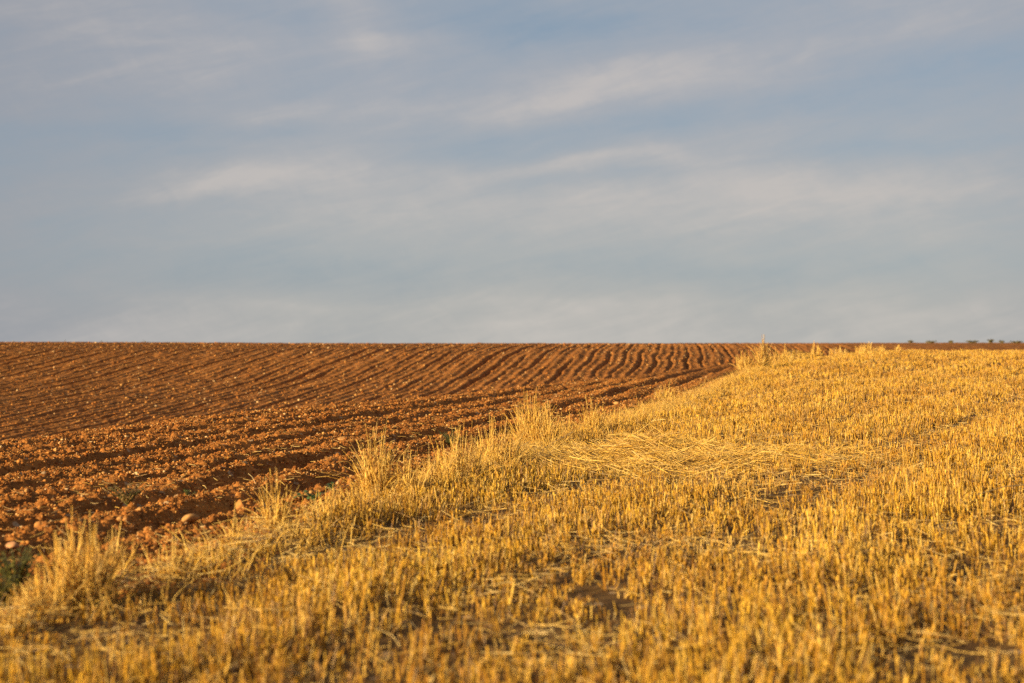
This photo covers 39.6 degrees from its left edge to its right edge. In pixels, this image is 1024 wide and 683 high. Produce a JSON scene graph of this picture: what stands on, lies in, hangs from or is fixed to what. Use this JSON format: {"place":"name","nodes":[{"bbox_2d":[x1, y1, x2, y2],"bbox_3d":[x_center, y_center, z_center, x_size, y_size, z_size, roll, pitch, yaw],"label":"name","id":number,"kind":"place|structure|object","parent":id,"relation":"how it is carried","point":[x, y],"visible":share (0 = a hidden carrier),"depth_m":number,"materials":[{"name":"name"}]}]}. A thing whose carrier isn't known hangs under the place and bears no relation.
{"place":"outdoors","nodes":[
{"label":"outdoors","id":0,"kind":"place"},
{"bbox_2d":[0,342,1023,656],"bbox_3d":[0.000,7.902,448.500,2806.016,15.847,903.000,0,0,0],"label":"ploughed soil","id":1,"kind":"structure","parent":0,"point":[54,358],"depth_m":45.75,"materials":[{"name":"brown soil"}]},
{"bbox_2d":[0,574,22,609],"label":"green weed","id":2,"kind":"object","parent":1,"relation":"on","point":[4,590],"visible":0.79,"depth_m":7.50,"materials":[{"name":"green plant"}]},
{"bbox_2d":[5,541,19,549],"bbox_3d":[-3.286,1.344,9.362,0.079,0.057,0.121,0,0,-44],"label":"stone","id":3,"kind":"object","parent":1,"relation":"on","point":[12,544],"visible":0.88,"depth_m":9.33,"materials":[{"name":"stone"}]},
{"bbox_2d":[0,545,40,592],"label":"green weed","id":4,"kind":"object","parent":1,"relation":"on","point":[20,570],"visible":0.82,"depth_m":7.80,"materials":[{"name":"green plant"}]},
{"bbox_2d":[34,521,41,527],"bbox_3d":[-3.448,1.334,10.355,0.068,0.059,0.056,0,0,25],"label":"earth clod","id":5,"kind":"object","parent":1,"relation":"on","point":[37,524],"visible":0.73,"depth_m":10.33,"materials":[{"name":"brown soil"}]},
{"bbox_2d":[2,563,113,625],"bbox_3d":[-2.308,1.276,7.146,0.578,0.338,0.477,0,0,-23],"label":"grass tuft","id":6,"kind":"object","parent":1,"relation":"on","point":[56,592],"visible":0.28,"depth_m":7.10,"materials":[{"name":"yellow plant"}]},
{"bbox_2d":[10,506,145,616],"bbox_3d":[-2.249,1.143,7.378,0.724,0.560,0.624,0,0,-30],"label":"grass tuft","id":7,"kind":"object","parent":1,"relation":"on","point":[90,573],"visible":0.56,"depth_m":7.32,"materials":[{"name":"yellow plant"}]},
{"bbox_2d":[100,523,150,569],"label":"grass tuft","id":8,"kind":"object","parent":1,"relation":"on","point":[125,557],"visible":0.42,"depth_m":8.58,"materials":[{"name":"yellow plant"}]},
{"bbox_2d":[107,481,145,505],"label":"dead weed","id":9,"kind":"object","parent":1,"relation":"on","point":[127,498],"visible":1,"depth_m":11.41,"materials":[{"name":"brown plant"}]},
{"bbox_2d":[182,514,198,522],"bbox_3d":[-2.417,1.328,10.683,0.141,0.070,0.084,0,0,-43],"label":"stone","id":10,"kind":"object","parent":1,"relation":"on","point":[189,518],"visible":1,"depth_m":10.65,"materials":[{"name":"beige stone"}]},
{"bbox_2d":[182,488,198,495],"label":"green weed","id":11,"kind":"object","parent":1,"relation":"on","point":[186,492],"visible":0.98,"depth_m":12.26,"materials":[{"name":"green plant"}]},
{"bbox_2d":[184,537,231,567],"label":"grass tuft","id":12,"kind":"object","parent":1,"relation":"on","point":[206,554],"visible":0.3,"depth_m":8.80,"materials":[{"name":"yellow plant"}]},
{"bbox_2d":[213,502,244,548],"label":"grass tuft","id":13,"kind":"object","parent":1,"relation":"on","point":[234,531],"visible":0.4,"depth_m":9.43,"materials":[{"name":"yellow plant"}]},
{"bbox_2d":[236,499,244,510],"bbox_3d":[-2.197,1.326,11.503,0.072,0.101,0.077,0,0,-9],"label":"stone","id":14,"kind":"object","parent":1,"relation":"on","point":[240,504],"visible":0.91,"depth_m":11.48,"materials":[{"name":"stone"}]},
{"bbox_2d":[241,467,313,532],"bbox_3d":[-1.687,1.140,10.137,0.496,0.504,0.606,0,0,16],"label":"grass tuft","id":15,"kind":"object","parent":1,"relation":"on","point":[276,508],"visible":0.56,"depth_m":10.16,"materials":[{"name":"yellow plant"}]},
{"bbox_2d":[326,482,335,489],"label":"green weed","id":16,"kind":"object","parent":1,"relation":"on","point":[331,485],"visible":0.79,"depth_m":12.97,"materials":[{"name":"green plant"}]},
{"bbox_2d":[337,478,374,505],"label":"grass tuft","id":17,"kind":"object","parent":1,"relation":"on","point":[351,490],"visible":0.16,"depth_m":11.34,"materials":[{"name":"yellow plant"}]},
{"bbox_2d":[323,416,421,497],"bbox_3d":[-1.268,1.014,12.158,0.841,0.748,0.825,0,0,21],"label":"grass tuft","id":18,"kind":"object","parent":1,"relation":"on","point":[372,479],"visible":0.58,"depth_m":12.21,"materials":[{"name":"yellow plant"}]},
{"bbox_2d":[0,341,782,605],"bbox_3d":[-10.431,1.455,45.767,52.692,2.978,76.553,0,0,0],"label":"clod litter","id":19,"kind":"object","parent":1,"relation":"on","point":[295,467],"visible":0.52,"depth_m":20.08,"materials":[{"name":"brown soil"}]},
{"bbox_2d":[369,447,443,498],"bbox_3d":[-0.860,1.144,12.236,0.696,0.533,0.682,0,0,-40],"label":"grass tuft","id":20,"kind":"object","parent":1,"relation":"on","point":[413,480],"visible":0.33,"depth_m":12.23,"materials":[{"name":"yellow plant"}]},
{"bbox_2d":[438,429,461,445],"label":"green weed","id":21,"kind":"object","parent":1,"relation":"on","point":[447,437],"visible":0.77,"depth_m":19.40,"materials":[{"name":"green plant"}]},
{"bbox_2d":[413,420,516,481],"bbox_3d":[-0.480,1.081,13.779,1.050,0.658,0.909,0,0,0],"label":"grass tuft","id":22,"kind":"object","parent":1,"relation":"on","point":[458,463],"visible":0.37,"depth_m":13.75,"materials":[{"name":"yellow plant"}]},
{"bbox_2d":[502,387,561,446],"bbox_3d":[0.146,1.003,18.372,0.934,0.828,0.994,0,0,-25],"label":"grass tuft","id":23,"kind":"object","parent":1,"relation":"on","point":[531,423],"visible":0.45,"depth_m":18.26,"materials":[{"name":"yellow plant"}]},
{"bbox_2d":[515,400,576,448],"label":"grass tuft","id":24,"kind":"object","parent":1,"relation":"on","point":[547,431],"visible":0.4,"depth_m":18.05,"materials":[{"name":"yellow plant"}]},
{"bbox_2d":[652,382,677,398],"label":"grass tuft","id":25,"kind":"object","parent":1,"relation":"on","point":[665,395],"visible":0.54,"depth_m":34.27,"materials":[{"name":"yellow plant"}]},
{"bbox_2d":[828,347,847,354],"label":"grass tuft","id":26,"kind":"object","parent":1,"relation":"on","point":[833,351],"visible":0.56,"depth_m":83.92,"materials":[{"name":"yellow plant"}]},
{"bbox_2d":[0,348,1023,682],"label":"stubble ground","id":27,"kind":"structure","parent":0,"point":[608,599],"depth_m":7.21,"materials":[{"name":"yellow plant"}]},
{"bbox_2d":[0,595,38,638],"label":"grass tuft","id":28,"kind":"object","parent":27,"relation":"on","point":[9,623],"visible":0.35,"depth_m":6.68,"materials":[{"name":"yellow plant"}]},
{"bbox_2d":[150,530,200,582],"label":"grass tuft","id":29,"kind":"object","parent":27,"relation":"on","point":[160,571],"visible":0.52,"depth_m":8.24,"materials":[{"name":"yellow plant"}]},
{"bbox_2d":[294,490,323,500],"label":"green weed","id":30,"kind":"object","parent":27,"relation":"on","point":[311,495],"visible":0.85,"depth_m":12.26,"materials":[{"name":"green plant"}]},
{"bbox_2d":[305,483,350,525],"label":"grass tuft","id":31,"kind":"object","parent":27,"relation":"on","point":[334,501],"visible":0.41,"depth_m":10.71,"materials":[{"name":"yellow plant"}]},
{"bbox_2d":[0,350,779,624],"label":"grass fringe","id":32,"kind":"object","parent":27,"relation":"on","point":[659,403],"depth_m":9.98,"materials":[{"name":"yellow plant"}]},
{"bbox_2d":[417,446,473,484],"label":"grass tuft","id":33,"kind":"object","parent":27,"relation":"on","point":[437,470],"visible":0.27,"depth_m":13.29,"materials":[{"name":"yellow plant"}]},
{"bbox_2d":[459,417,531,467],"bbox_3d":[-0.185,1.082,15.485,0.850,0.669,0.872,0,0,0],"label":"grass tuft","id":34,"kind":"object","parent":27,"relation":"on","point":[497,449],"visible":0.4,"depth_m":15.37,"materials":[{"name":"yellow plant"}]},
{"bbox_2d":[0,375,1023,682],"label":"loose straw","id":35,"kind":"object","parent":27,"relation":"on","point":[388,595],"visible":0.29,"depth_m":8.04,"materials":[{"name":"yellow plant"}]},
{"bbox_2d":[558,412,583,440],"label":"grass tuft","id":36,"kind":"object","parent":27,"relation":"on","point":[569,429],"visible":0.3,"depth_m":19.67,"materials":[{"name":"yellow plant"}]},
{"bbox_2d":[573,395,610,431],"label":"grass tuft","id":37,"kind":"object","parent":27,"relation":"on","point":[594,419],"visible":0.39,"depth_m":21.27,"materials":[{"name":"yellow plant"}]},
{"bbox_2d":[604,405,635,431],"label":"grass tuft","id":38,"kind":"object","parent":27,"relation":"on","point":[616,420],"visible":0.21,"depth_m":21.90,"materials":[{"name":"yellow plant"}]},
{"bbox_2d":[508,419,967,487],"bbox_3d":[1.824,1.228,15.897,5.894,0.614,5.325,0,0,45],"label":"straw heap","id":39,"kind":"object","parent":27,"relation":"on","point":[635,446],"visible":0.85,"depth_m":15.46,"materials":[{"name":"yellow plant"}]},
{"bbox_2d":[729,350,755,369],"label":"grass tuft","id":40,"kind":"object","parent":27,"relation":"on","point":[742,358],"visible":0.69,"depth_m":57.37,"materials":[{"name":"yellow plant"}]},
{"bbox_2d":[745,336,776,366],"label":"grass tuft","id":41,"kind":"object","parent":27,"relation":"on","point":[761,360],"visible":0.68,"depth_m":57.22,"materials":[{"name":"yellow plant"}]},
{"bbox_2d":[769,346,801,363],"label":"grass tuft","id":42,"kind":"object","parent":27,"relation":"on","point":[781,357],"visible":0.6,"depth_m":64.71,"materials":[{"name":"yellow plant"}]},
{"bbox_2d":[788,353,808,359],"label":"grass tuft","id":43,"kind":"object","parent":27,"relation":"on","point":[799,355],"visible":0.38,"depth_m":76.84,"materials":[{"name":"yellow plant"}]},
{"bbox_2d":[808,342,825,357],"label":"grass tuft","id":44,"kind":"object","parent":27,"relation":"on","point":[819,352],"visible":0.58,"depth_m":79.36,"materials":[{"name":"yellow plant"}]},
{"bbox_2d":[855,342,877,351],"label":"grass tuft","id":45,"kind":"object","parent":27,"relation":"on","point":[867,348],"visible":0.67,"depth_m":88.52,"materials":[{"name":"yellow plant"}]},
{"bbox_2d":[975,484,1023,495],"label":"straw stalk","id":46,"kind":"object","parent":27,"relation":"on","point":[998,488],"visible":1,"depth_m":10.85,"materials":[{"name":"yellow plant"}]},
{"bbox_2d":[0,0,1023,343],"label":"sky","id":47,"kind":"structure","parent":0,"point":[246,171],"materials":[{"name":"blue"}]}
]}

